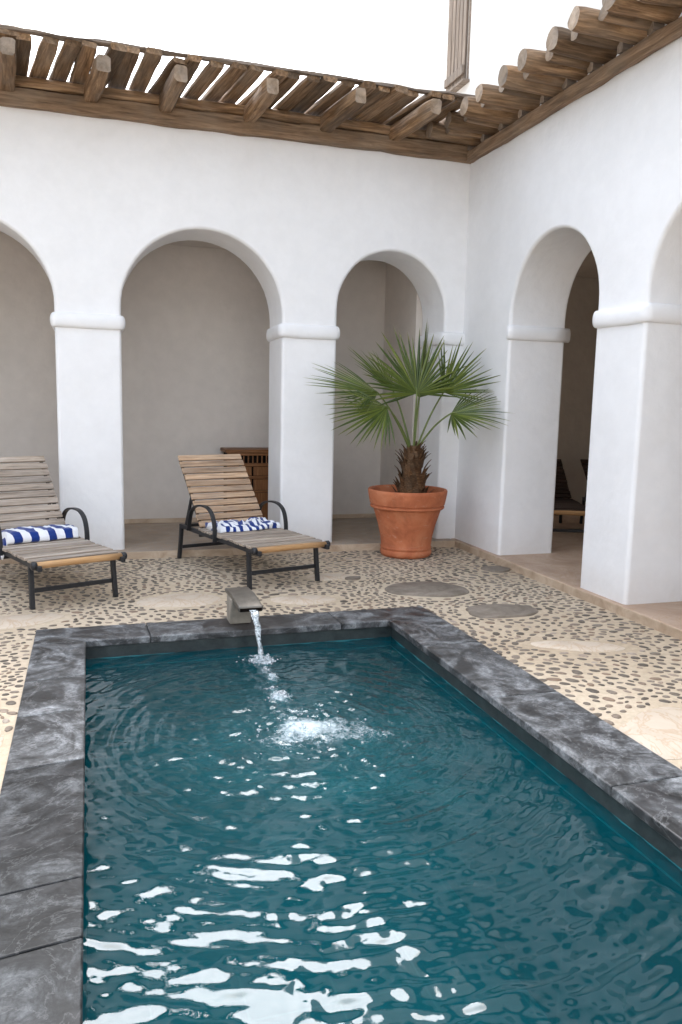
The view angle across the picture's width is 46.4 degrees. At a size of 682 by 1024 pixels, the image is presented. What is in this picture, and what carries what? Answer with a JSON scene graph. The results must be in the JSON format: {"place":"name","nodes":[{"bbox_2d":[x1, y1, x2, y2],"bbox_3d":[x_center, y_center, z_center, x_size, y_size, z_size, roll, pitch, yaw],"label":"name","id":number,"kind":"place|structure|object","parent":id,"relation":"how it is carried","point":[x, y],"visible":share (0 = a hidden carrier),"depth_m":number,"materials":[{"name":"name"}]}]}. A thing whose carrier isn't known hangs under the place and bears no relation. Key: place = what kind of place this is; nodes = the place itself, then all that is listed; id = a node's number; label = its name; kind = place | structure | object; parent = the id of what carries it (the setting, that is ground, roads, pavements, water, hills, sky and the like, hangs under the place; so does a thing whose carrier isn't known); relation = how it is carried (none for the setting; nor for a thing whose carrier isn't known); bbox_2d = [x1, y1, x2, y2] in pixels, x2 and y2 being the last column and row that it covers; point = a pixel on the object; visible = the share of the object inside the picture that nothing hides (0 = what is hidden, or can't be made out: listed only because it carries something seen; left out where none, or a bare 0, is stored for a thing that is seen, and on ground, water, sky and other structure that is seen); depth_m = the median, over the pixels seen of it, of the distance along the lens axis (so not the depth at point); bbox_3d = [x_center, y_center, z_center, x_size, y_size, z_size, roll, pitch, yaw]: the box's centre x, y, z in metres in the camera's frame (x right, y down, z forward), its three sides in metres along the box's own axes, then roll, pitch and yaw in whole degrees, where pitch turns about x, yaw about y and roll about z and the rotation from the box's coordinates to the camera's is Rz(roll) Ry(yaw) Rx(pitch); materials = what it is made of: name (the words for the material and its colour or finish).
{"place":"outdoors","nodes":[
{"label":"outdoors","id":0,"kind":"place"},
{"bbox_2d":[0,0,368,641],"label":"sky","id":1,"kind":"structure","parent":0,"point":[323,36],"materials":[{"name":"white"}]},
{"bbox_2d":[0,547,681,791],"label":"courtyard ground","id":2,"kind":"structure","parent":0,"point":[580,698],"depth_m":6.07,"materials":[{"name":"beige stone"}]},
{"bbox_2d":[0,727,3,745],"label":"flat stone","id":3,"kind":"object","parent":2,"relation":"on","point":[1,736],"visible":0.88,"depth_m":3.72,"materials":[{"name":"beige stone"}]},
{"bbox_2d":[0,613,64,629],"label":"flat stone","id":4,"kind":"object","parent":2,"relation":"on","point":[16,621],"visible":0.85,"depth_m":5.65,"materials":[{"name":"beige stone"}]},
{"bbox_2d":[0,456,126,609],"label":"sun lounger","id":5,"kind":"object","parent":2,"relation":"on","point":[36,556],"visible":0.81,"depth_m":6.80,"materials":[{"name":"beige wood"}]},
{"bbox_2d":[0,524,78,559],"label":"towel","id":6,"kind":"object","parent":5,"relation":"on","point":[19,535],"visible":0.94,"depth_m":6.61,"materials":[{"name":"fabric"}]},
{"bbox_2d":[137,593,220,606],"bbox_3d":[-1.281,0.714,6.287,0.657,0.036,0.437,-2,9,-23],"label":"flat stone","id":7,"kind":"object","parent":2,"relation":"on","point":[186,600],"visible":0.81,"depth_m":6.26,"materials":[{"name":"beige stone"}]},
{"bbox_2d":[0,232,385,523],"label":"gallery wall","id":8,"kind":"structure","parent":2,"relation":"on","point":[195,358],"depth_m":9.50,"materials":[{"name":"paint"}]},
{"bbox_2d":[0,518,454,563],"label":"gallery floor","id":9,"kind":"structure","parent":2,"relation":"on","point":[150,540],"depth_m":8.59,"materials":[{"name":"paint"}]},
{"bbox_2d":[220,447,268,519],"bbox_3d":[-0.846,-0.322,9.791,1.220,0.918,0.405,-1,8,-17],"label":"wooden cabinet","id":10,"kind":"object","parent":9,"relation":"on","point":[255,460],"visible":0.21,"depth_m":9.53,"materials":[{"name":"red wood"}]},
{"bbox_2d":[0,106,469,549],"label":"arcade wall","id":11,"kind":"structure","parent":2,"relation":"on","point":[94,212],"depth_m":7.86,"materials":[{"name":"white paint"}]},
{"bbox_2d":[0,231,375,260],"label":"gallery ceiling","id":12,"kind":"structure","parent":11,"relation":"attached to","point":[192,243],"depth_m":9.18,"materials":[{"name":"paint"}]},
{"bbox_2d":[0,24,474,163],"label":"pergola","id":13,"kind":"object","parent":11,"relation":"attached to","point":[365,115],"visible":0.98,"depth_m":7.26,"materials":[{"name":"beige wood"}]},
{"bbox_2d":[177,454,330,589],"bbox_3d":[-0.865,0.039,7.378,0.776,1.030,1.734,-4,10,-34],"label":"sun lounger","id":14,"kind":"object","parent":2,"relation":"on","point":[256,542],"visible":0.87,"depth_m":7.66,"materials":[{"name":"beige wood"}]},
{"bbox_2d":[205,517,280,532],"bbox_3d":[-0.924,0.107,7.519,0.641,0.096,0.412,-4,10,-34],"label":"towel","id":15,"kind":"object","parent":14,"relation":"on","point":[249,524],"visible":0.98,"depth_m":7.41,"materials":[{"name":"fabric"}]},
{"bbox_2d":[271,595,335,604],"bbox_3d":[-0.296,0.722,6.383,0.531,0.036,0.287,0,8,-12],"label":"flat stone","id":16,"kind":"object","parent":2,"relation":"on","point":[306,600],"visible":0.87,"depth_m":6.37,"materials":[{"name":"beige stone"}]},
{"bbox_2d":[307,574,350,580],"bbox_3d":[-0.104,0.605,7.239,0.421,0.036,0.259,-1,8,-17],"label":"flat stone","id":17,"kind":"object","parent":2,"relation":"on","point":[325,577],"visible":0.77,"depth_m":7.22,"materials":[{"name":"beige stone"}]},
{"bbox_2d":[0,606,681,1023],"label":"swimming pool","id":18,"kind":"structure","parent":2,"relation":"in","point":[482,834],"depth_m":4.46,"materials":[{"name":"teal liquid"}]},
{"bbox_2d":[225,587,262,623],"bbox_3d":[-0.686,0.674,5.552,0.179,0.226,0.375,-2,9,-23],"label":"water spout","id":19,"kind":"object","parent":18,"relation":"on","point":[242,602],"visible":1,"depth_m":5.53,"materials":[{"name":"stone"}]},
{"bbox_2d":[102,642,405,771],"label":"water","id":20,"kind":"structure","parent":18,"relation":"in","point":[300,725],"depth_m":4.16,"materials":[{"name":"white liquid"}]},
{"bbox_2d":[249,610,263,661],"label":"falling water","id":21,"kind":"structure","parent":20,"relation":"in","point":[257,633],"depth_m":5.28,"materials":[{"name":"white liquid"}]},
{"bbox_2d":[235,653,386,759],"bbox_3d":[-0.361,1.078,4.503,0.864,0.103,1.652,-1,8,-17],"label":"splash foam","id":22,"kind":"object","parent":20,"relation":"on","point":[272,678],"visible":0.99,"depth_m":4.67,"materials":[{"name":"white liquid"}]},
{"bbox_2d":[345,576,360,580],"bbox_3d":[0.111,0.613,7.184,0.158,0.046,0.109,-3,9,-29],"label":"flat stone","id":23,"kind":"object","parent":2,"relation":"on","point":[351,578],"visible":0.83,"depth_m":7.16,"materials":[{"name":"grey stone"}]},
{"bbox_2d":[380,263,422,484],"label":"gallery wall","id":24,"kind":"structure","parent":2,"relation":"on","point":[403,312],"depth_m":9.73,"materials":[{"name":"paint"}]},
{"bbox_2d":[368,484,447,558],"bbox_3d":[0.685,0.104,8.320,0.831,0.702,0.831,-1,8,-17],"label":"terracotta pot","id":25,"kind":"object","parent":2,"relation":"on","point":[406,523],"visible":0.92,"depth_m":8.07,"materials":[{"name":"ceramic"}]},
{"bbox_2d":[308,326,508,492],"bbox_3d":[0.635,-1.033,7.957,2.053,1.872,1.462,-1,8,-17],"label":"fan palm","id":26,"kind":"object","parent":25,"relation":"in","point":[412,478],"visible":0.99,"depth_m":7.98,"materials":[{"name":"green plant"}]},
{"bbox_2d":[385,581,468,596],"bbox_3d":[0.730,0.676,6.835,0.726,0.046,0.529,0,8,-6],"label":"flat stone","id":27,"kind":"object","parent":2,"relation":"on","point":[429,589],"visible":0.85,"depth_m":6.77,"materials":[{"name":"grey stone"}]},
{"bbox_2d":[481,566,509,572],"bbox_3d":[1.509,0.568,7.720,0.257,0.046,0.262,-4,10,-34],"label":"flat stone","id":28,"kind":"object","parent":2,"relation":"on","point":[498,569],"visible":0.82,"depth_m":7.68,"materials":[{"name":"grey stone"}]},
{"bbox_2d":[465,604,538,618],"bbox_3d":[1.255,0.781,6.172,0.582,0.046,0.366,0,8,-11],"label":"flat stone","id":29,"kind":"object","parent":2,"relation":"on","point":[489,611],"visible":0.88,"depth_m":6.13,"materials":[{"name":"grey stone"}]},
{"bbox_2d":[451,515,681,640],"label":"gallery floor","id":30,"kind":"structure","parent":2,"relation":"on","point":[559,567],"depth_m":7.36,"materials":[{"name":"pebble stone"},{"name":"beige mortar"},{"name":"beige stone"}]},
{"bbox_2d":[553,459,585,532],"bbox_3d":[2.498,-0.171,9.594,0.736,0.824,1.914,2,8,3],"label":"sun lounger","id":31,"kind":"object","parent":30,"relation":"on","point":[564,504],"visible":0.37,"depth_m":9.53,"materials":[{"name":"brown metal"}]},
{"bbox_2d":[579,459,588,523],"bbox_3d":[3.417,-0.145,9.549,0.756,0.826,1.914,2,8,3],"label":"sun lounger","id":32,"kind":"object","parent":30,"relation":"on","point":[584,463],"visible":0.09,"depth_m":10.29,"materials":[{"name":"grey metal"}]},
{"bbox_2d":[455,13,681,604],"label":"arcade wall","id":33,"kind":"structure","parent":2,"relation":"on","point":[556,198],"depth_m":6.45,"materials":[{"name":"white paint"}]},
{"bbox_2d":[367,0,601,111],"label":"wall","id":34,"kind":"structure","parent":33,"relation":"on","point":[464,46],"depth_m":9.41,"materials":[{"name":"paint"}]},
{"bbox_2d":[444,0,471,91],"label":"window","id":35,"kind":"structure","parent":34,"relation":"in","point":[459,32],"depth_m":9.30,"materials":[{"name":"brown wood"}]},
{"bbox_2d":[426,0,681,162],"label":"pergola","id":36,"kind":"object","parent":33,"relation":"attached to","point":[489,118],"visible":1,"depth_m":6.32,"materials":[{"name":"beige wood"}]},
{"bbox_2d":[576,250,598,277],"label":"gallery ceiling","id":37,"kind":"structure","parent":33,"relation":"attached to","point":[588,268],"depth_m":10.21,"materials":[{"name":"brown paint"}]},
{"bbox_2d":[557,277,598,505],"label":"gallery wall","id":38,"kind":"structure","parent":2,"relation":"on","point":[578,366],"depth_m":11.12,"materials":[{"name":"brown paint"}]},
{"bbox_2d":[531,641,624,651],"bbox_3d":[1.586,0.913,5.322,0.628,0.036,0.222,2,8,2],"label":"flat stone","id":39,"kind":"object","parent":2,"relation":"on","point":[583,646],"visible":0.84,"depth_m":5.31,"materials":[{"name":"beige stone"}]},
{"bbox_2d":[617,707,681,759],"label":"flat stone","id":40,"kind":"object","parent":2,"relation":"on","point":[657,731],"visible":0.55,"depth_m":3.95,"materials":[{"name":"beige stone"}]}
]}

